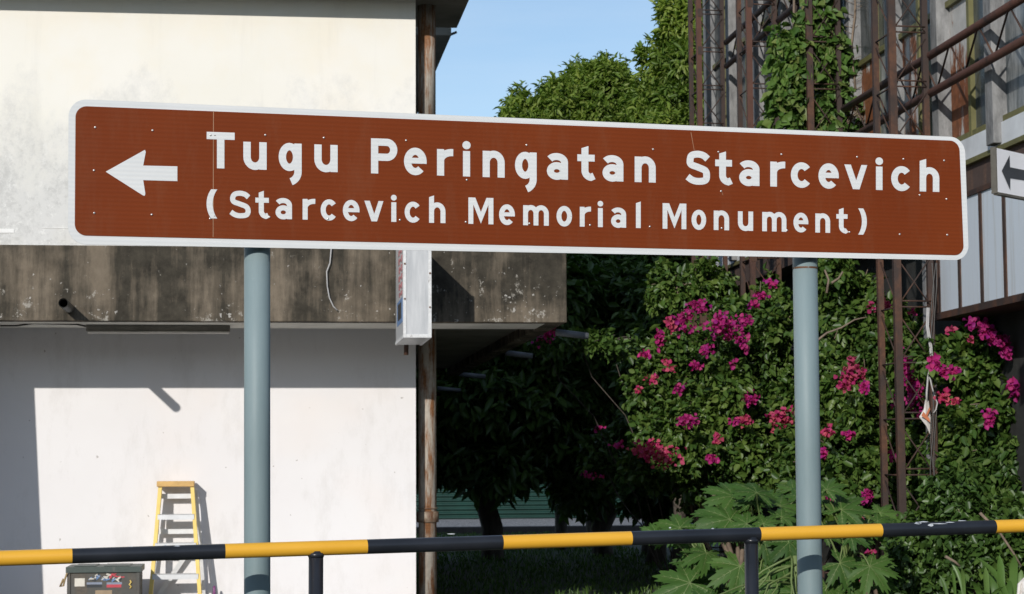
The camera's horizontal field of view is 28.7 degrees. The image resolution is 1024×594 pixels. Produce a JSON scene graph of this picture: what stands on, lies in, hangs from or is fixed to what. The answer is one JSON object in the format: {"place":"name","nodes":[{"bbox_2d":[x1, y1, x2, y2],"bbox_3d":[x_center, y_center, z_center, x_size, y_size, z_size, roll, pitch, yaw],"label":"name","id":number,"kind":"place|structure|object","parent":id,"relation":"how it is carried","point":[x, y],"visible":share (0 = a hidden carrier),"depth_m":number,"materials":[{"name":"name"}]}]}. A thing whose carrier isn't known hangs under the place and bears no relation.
{"place":"outdoors","nodes":[
{"label":"outdoors","id":0,"kind":"place"},
{"bbox_2d":[0,0,588,593],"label":"shop building","id":1,"kind":"structure","parent":0,"point":[102,436],"depth_m":19.07,"materials":[{"name":"paint"}]},
{"bbox_2d":[0,324,85,326],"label":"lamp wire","id":2,"kind":"object","parent":1,"relation":"attached to","point":[47,324],"visible":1,"depth_m":18.09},
{"bbox_2d":[86,325,229,333],"bbox_3d":[-3.251,0.298,18.410,1.301,0.070,0.185,0,-5,-7],"label":"lamp fitting","id":3,"kind":"object","parent":1,"relation":"attached to","point":[157,329],"visible":1,"depth_m":18.34,"materials":[{"name":"grey metal"}]},
{"bbox_2d":[326,249,336,309],"bbox_3d":[-1.619,-0.161,17.988,0.106,0.571,0.012,0,-5,-7],"label":"loose cable","id":4,"kind":"object","parent":1,"relation":"hanging from","point":[327,279],"visible":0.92,"depth_m":17.98,"materials":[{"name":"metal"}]},
{"bbox_2d":[395,250,431,354],"bbox_3d":[-0.909,-0.007,17.848,0.241,0.957,1.728,0,-5,-7],"label":"projecting sign","id":5,"kind":"object","parent":1,"relation":"attached to","point":[413,297],"visible":0.77,"depth_m":17.01,"materials":[{"name":"plastic"}]},
{"bbox_2d":[417,0,659,116],"label":"sky","id":6,"kind":"structure","parent":0,"point":[496,44],"materials":[{"name":"blue"}]},
{"bbox_2d":[416,517,873,593],"bbox_3d":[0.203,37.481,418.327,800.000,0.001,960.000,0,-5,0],"label":"ground","id":7,"kind":"structure","parent":0,"point":[480,585],"depth_m":28.64,"materials":[{"name":"green plant"}]},
{"bbox_2d":[416,27,456,113],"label":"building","id":8,"kind":"structure","parent":7,"relation":"on","point":[443,35],"depth_m":24.96,"materials":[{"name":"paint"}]},
{"bbox_2d":[0,519,1023,593],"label":"barrier rail","id":9,"kind":"object","parent":7,"relation":"on","point":[315,552],"visible":1,"depth_m":7.41,"materials":[{"name":"metal"}]},
{"bbox_2d":[416,253,614,559],"bbox_3d":[-0.762,1.361,34.012,5.018,6.371,4.665,0,-5,0],"label":"tree","id":10,"kind":"object","parent":7,"relation":"on","point":[495,447],"visible":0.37,"depth_m":32.70,"materials":[{"name":"green plant"}]},
{"bbox_2d":[68,99,967,593],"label":"direction sign","id":11,"kind":"object","parent":7,"relation":"on","point":[256,183],"visible":0.98,"depth_m":7.80,"materials":[{"name":"metal"}]},
{"bbox_2d":[416,484,629,518],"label":"corrugated fence","id":12,"kind":"object","parent":7,"relation":"on","point":[535,506],"depth_m":58.38,"materials":[{"name":"green metal"}]},
{"bbox_2d":[416,525,641,533],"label":"kerb","id":13,"kind":"structure","parent":7,"relation":"on","point":[538,529],"depth_m":46.73,"materials":[{"name":"grey concrete"}]},
{"bbox_2d":[416,518,692,526],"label":"gravel strip","id":14,"kind":"object","parent":7,"relation":"on","point":[476,522],"depth_m":53.84,"materials":[{"name":"grey gravel"}]},
{"bbox_2d":[544,482,567,549],"bbox_3d":[0.916,2.626,37.457,2.381,4.415,2.490,-4,-6,37],"label":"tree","id":15,"kind":"object","parent":7,"relation":"on","point":[562,527],"depth_m":37.08,"materials":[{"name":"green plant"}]},
{"bbox_2d":[492,49,642,547],"bbox_3d":[1.278,-0.048,38.540,5.007,9.908,4.453,0,-5,0],"label":"tree","id":16,"kind":"object","parent":7,"relation":"on","point":[586,90],"visible":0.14,"depth_m":38.31,"materials":[{"name":"green plant"}]},
{"bbox_2d":[503,254,686,556],"bbox_3d":[1.513,1.507,34.987,3.863,6.238,4.213,-3,-5,27],"label":"tree","id":17,"kind":"object","parent":7,"relation":"on","point":[576,497],"visible":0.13,"depth_m":33.98,"materials":[{"name":"green plant"}]},
{"bbox_2d":[523,325,676,584],"bbox_3d":[1.303,2.111,26.216,1.875,3.385,2.622,-2,-5,20],"label":"tree","id":18,"kind":"object","parent":7,"relation":"on","point":[598,455],"visible":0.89,"depth_m":25.80,"materials":[{"name":"green plant"}]},
{"bbox_2d":[608,324,686,570],"bbox_3d":[2.129,2.210,28.678,1.508,3.716,2.083,0,-5,0],"label":"tree","id":19,"kind":"object","parent":7,"relation":"on","point":[623,428],"visible":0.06,"depth_m":28.69,"materials":[{"name":"green plant"}]},
{"bbox_2d":[615,0,703,554],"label":"tree","id":20,"kind":"object","parent":7,"relation":"on","point":[660,95],"visible":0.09,"depth_m":35.58,"materials":[{"name":"green plant"}]},
{"bbox_2d":[595,255,739,564],"bbox_3d":[3.412,1.553,32.121,4.341,5.646,4.910,0,-5,0],"label":"tree","id":21,"kind":"object","parent":7,"relation":"on","point":[630,296],"visible":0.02,"depth_m":31.76,"materials":[{"name":"green plant"}]},
{"bbox_2d":[639,513,729,593],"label":"lobed plant","id":22,"kind":"object","parent":7,"relation":"on","point":[695,568],"visible":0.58,"depth_m":17.61,"materials":[{"name":"green plant"}]},
{"bbox_2d":[608,256,794,582],"bbox_3d":[2.628,1.519,25.168,3.008,4.396,3.685,0,-5,0],"label":"bougainvillea","id":23,"kind":"object","parent":7,"relation":"on","point":[716,389],"visible":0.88,"depth_m":24.59,"materials":[{"name":"green plant"}]},
{"bbox_2d":[688,0,731,551],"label":"lattice tower","id":24,"kind":"structure","parent":7,"relation":"on","point":[699,13],"depth_m":29.33,"materials":[{"name":"red metal"}]},
{"bbox_2d":[690,479,796,593],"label":"lobed plant","id":25,"kind":"object","parent":7,"relation":"on","point":[737,496],"visible":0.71,"depth_m":17.26,"materials":[{"name":"green plant"}]},
{"bbox_2d":[690,555,796,593],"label":"lobed plant","id":26,"kind":"object","parent":7,"relation":"on","point":[790,587],"visible":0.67,"depth_m":17.01,"materials":[{"name":"green plant"}]},
{"bbox_2d":[736,0,781,557],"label":"lattice tower","id":27,"kind":"structure","parent":7,"relation":"on","point":[749,4],"depth_m":26.28,"materials":[{"name":"red metal"}]},
{"bbox_2d":[794,0,848,591],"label":"lattice tower","id":28,"kind":"structure","parent":7,"relation":"on","point":[809,36],"depth_m":23.35,"materials":[{"name":"metal"}]},
{"bbox_2d":[756,0,864,414],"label":"climbing vine","id":29,"kind":"object","parent":28,"relation":"attached to","point":[785,60],"visible":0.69,"depth_m":23.39,"materials":[{"name":"green plant"}]},
{"bbox_2d":[764,258,937,593],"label":"bougainvillea","id":30,"kind":"object","parent":7,"relation":"on","point":[849,412],"visible":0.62,"depth_m":22.09,"materials":[{"name":"green plant"}]},
{"bbox_2d":[821,478,904,593],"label":"lobed plant","id":31,"kind":"object","parent":7,"relation":"on","point":[850,569],"visible":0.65,"depth_m":17.60,"materials":[{"name":"green plant"}]},
{"bbox_2d":[703,0,1023,593],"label":"derelict building","id":32,"kind":"structure","parent":7,"relation":"on","point":[978,114],"depth_m":20.09,"materials":[{"name":"grey paint"}]},
{"bbox_2d":[712,0,726,126],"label":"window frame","id":33,"kind":"structure","parent":32,"relation":"in","point":[716,17],"depth_m":30.93,"materials":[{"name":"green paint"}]},
{"bbox_2d":[735,0,746,127],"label":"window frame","id":34,"kind":"structure","parent":32,"relation":"in","point":[742,1],"depth_m":29.24,"materials":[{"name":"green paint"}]},
{"bbox_2d":[760,0,779,128],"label":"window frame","id":35,"kind":"structure","parent":32,"relation":"in","point":[766,15],"depth_m":27.95,"materials":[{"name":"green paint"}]},
{"bbox_2d":[824,0,845,115],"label":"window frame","id":36,"kind":"structure","parent":32,"relation":"in","point":[841,1],"depth_m":24.29,"materials":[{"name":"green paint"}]},
{"bbox_2d":[858,0,885,133],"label":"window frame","id":37,"kind":"structure","parent":32,"relation":"in","point":[865,63],"depth_m":23.20,"materials":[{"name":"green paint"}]},
{"bbox_2d":[898,0,932,135],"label":"lattice tower","id":38,"kind":"structure","parent":32,"relation":"in","point":[911,42],"depth_m":21.62,"materials":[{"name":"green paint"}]},
{"bbox_2d":[945,0,985,140],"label":"window frame","id":39,"kind":"structure","parent":32,"relation":"in","point":[967,95],"depth_m":19.94,"materials":[{"name":"green paint"}]},
{"bbox_2d":[1003,0,1023,120],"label":"window frame","id":40,"kind":"structure","parent":32,"relation":"in","point":[1014,60],"depth_m":18.68,"materials":[{"name":"green paint"}]},
{"bbox_2d":[870,0,937,592],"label":"lattice tower","id":41,"kind":"structure","parent":7,"relation":"on","point":[898,402],"depth_m":20.25,"materials":[{"name":"metal"}]},
{"bbox_2d":[723,0,799,68],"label":"lattice beam","id":42,"kind":"structure","parent":41,"relation":"attached to","point":[783,16],"depth_m":27.32,"materials":[{"name":"red metal"}]},
{"bbox_2d":[919,308,937,433],"bbox_3d":[4.161,0.736,19.975,0.196,1.268,0.082,0,-5,-7],"label":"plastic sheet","id":43,"kind":"object","parent":41,"relation":"hanging from","point":[925,417],"visible":0.9,"depth_m":19.97,"materials":[{"name":"plastic"}]},
{"bbox_2d":[930,264,933,474],"bbox_3d":[4.199,0.794,20.000,0.094,2.281,0.008,0,-5,-7],"label":"grey wire","id":44,"kind":"object","parent":41,"relation":"attached to","point":[931,377],"visible":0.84,"depth_m":19.98,"materials":[{"name":"grey metal"}]},
{"bbox_2d":[841,0,1023,132],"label":"lattice beam","id":45,"kind":"structure","parent":41,"relation":"attached to","point":[983,22],"depth_m":19.59,"materials":[{"name":"red metal"}]},
{"bbox_2d":[930,263,935,474],"bbox_3d":[4.227,0.796,20.044,0.105,2.287,0.008,0,-5,-7],"label":"grey wire","id":46,"kind":"object","parent":41,"relation":"attached to","point":[935,384],"visible":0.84,"depth_m":20.03,"materials":[{"name":"grey metal"}]},
{"bbox_2d":[933,263,936,475],"bbox_3d":[4.241,0.795,20.025,0.089,2.284,0.008,0,-5,-7],"label":"grey wire","id":47,"kind":"object","parent":41,"relation":"attached to","point":[936,383],"visible":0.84,"depth_m":20.05,"materials":[{"name":"grey metal"}]},
{"bbox_2d":[819,269,1021,566],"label":"dry branches","id":48,"kind":"object","parent":7,"relation":"on","point":[982,515],"visible":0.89,"depth_m":21.09,"materials":[{"name":"brown wood"}]},
{"bbox_2d":[877,461,1023,593],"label":"shrub","id":49,"kind":"object","parent":7,"relation":"on","point":[922,563],"visible":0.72,"depth_m":18.93,"materials":[{"name":"green plant"}]},
{"bbox_2d":[939,560,966,593],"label":"strap leaf plant","id":50,"kind":"object","parent":7,"relation":"on","point":[962,579],"visible":1,"depth_m":17.71,"materials":[{"name":"green plant"}]},
{"bbox_2d":[909,316,1023,592],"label":"bougainvillea","id":51,"kind":"object","parent":7,"relation":"on","point":[966,361],"visible":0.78,"depth_m":19.87,"materials":[{"name":"green plant"}]},
{"bbox_2d":[967,555,1012,593],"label":"strap leaf plant","id":52,"kind":"object","parent":7,"relation":"on","point":[990,581],"visible":1,"depth_m":17.12,"materials":[{"name":"green plant"}]},
{"bbox_2d":[1017,578,1023,593],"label":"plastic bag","id":53,"kind":"object","parent":52,"relation":"hanging from","point":[1020,587],"visible":1,"depth_m":16.68,"materials":[{"name":"plastic"}]},
{"bbox_2d":[990,147,1023,200],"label":"arrow sign","id":54,"kind":"object","parent":7,"relation":"on","point":[1007,173],"visible":1,"depth_m":15.82,"materials":[{"name":"white metal"}]},
{"bbox_2d":[1009,555,1023,593],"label":"strap leaf plant","id":55,"kind":"object","parent":7,"relation":"on","point":[1015,577],"visible":0.66,"depth_m":17.28,"materials":[{"name":"green plant"}]},
{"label":"pavement","id":56,"kind":"structure","parent":0,"visible":0},
{"bbox_2d":[59,563,144,593],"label":"tool cabinet","id":57,"kind":"object","parent":56,"relation":"on","point":[117,578],"visible":0.98,"depth_m":17.93,"materials":[{"name":"metal"}]},
{"bbox_2d":[149,481,205,593],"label":"stepladder","id":58,"kind":"object","parent":56,"relation":"on","point":[196,532],"visible":0.89,"depth_m":18.70,"materials":[{"name":"metal"}]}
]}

